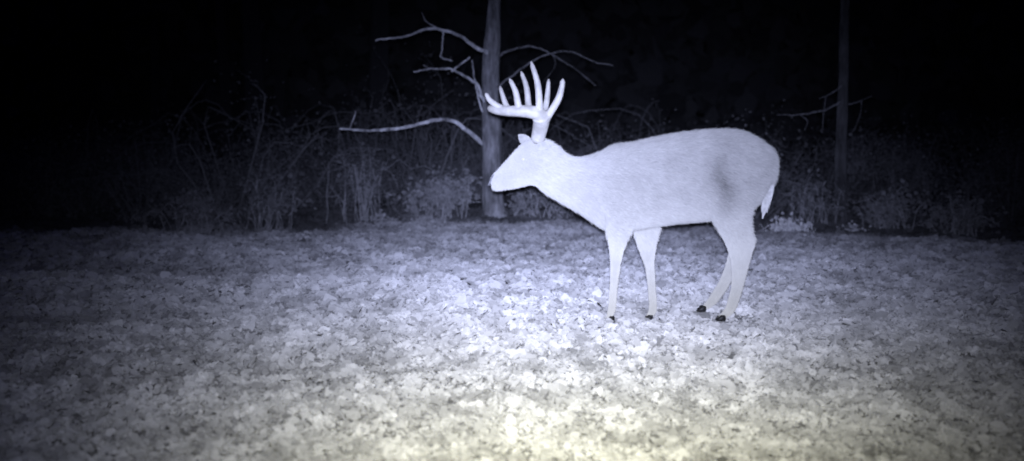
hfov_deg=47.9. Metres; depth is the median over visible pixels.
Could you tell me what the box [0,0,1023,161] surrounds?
night sky
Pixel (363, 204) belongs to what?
shrub
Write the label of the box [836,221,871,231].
weed clump
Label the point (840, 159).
tree
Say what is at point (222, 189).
thicket
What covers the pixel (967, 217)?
shrub
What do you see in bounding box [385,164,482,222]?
shrub
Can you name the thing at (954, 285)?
leafy ground cover
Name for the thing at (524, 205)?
shrub
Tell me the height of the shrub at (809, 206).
0.700 m
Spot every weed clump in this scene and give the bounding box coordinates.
[365,209,404,223]
[759,212,815,232]
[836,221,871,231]
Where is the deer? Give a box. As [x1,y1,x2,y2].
[485,61,780,321]
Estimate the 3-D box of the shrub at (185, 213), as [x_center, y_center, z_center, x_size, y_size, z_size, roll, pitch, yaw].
[-3.214,-0.213,11.496,1.169,0.596,0.937,0,6,0]
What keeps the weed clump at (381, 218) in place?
on the ground at (442, 435)
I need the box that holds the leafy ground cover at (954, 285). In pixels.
[0,205,1023,460]
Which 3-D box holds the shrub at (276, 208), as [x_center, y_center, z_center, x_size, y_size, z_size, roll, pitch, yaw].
[-2.564,-0.314,11.928,0.694,0.779,0.971,5,8,38]
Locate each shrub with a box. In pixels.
[123,179,245,234]
[224,164,316,230]
[309,138,407,223]
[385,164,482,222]
[503,186,578,218]
[773,168,848,224]
[842,177,934,228]
[902,189,1012,236]
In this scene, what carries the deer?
on the ground at (442, 435)
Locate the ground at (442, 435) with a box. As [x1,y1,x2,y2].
[0,151,1023,460]
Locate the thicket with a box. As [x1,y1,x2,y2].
[0,36,1023,229]
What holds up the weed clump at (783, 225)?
on the ground at (442, 435)
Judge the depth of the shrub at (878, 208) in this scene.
11.75 m
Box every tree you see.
[339,0,612,217]
[777,0,870,221]
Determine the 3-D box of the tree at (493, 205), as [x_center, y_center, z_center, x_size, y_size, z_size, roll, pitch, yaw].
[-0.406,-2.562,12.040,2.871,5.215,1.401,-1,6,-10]

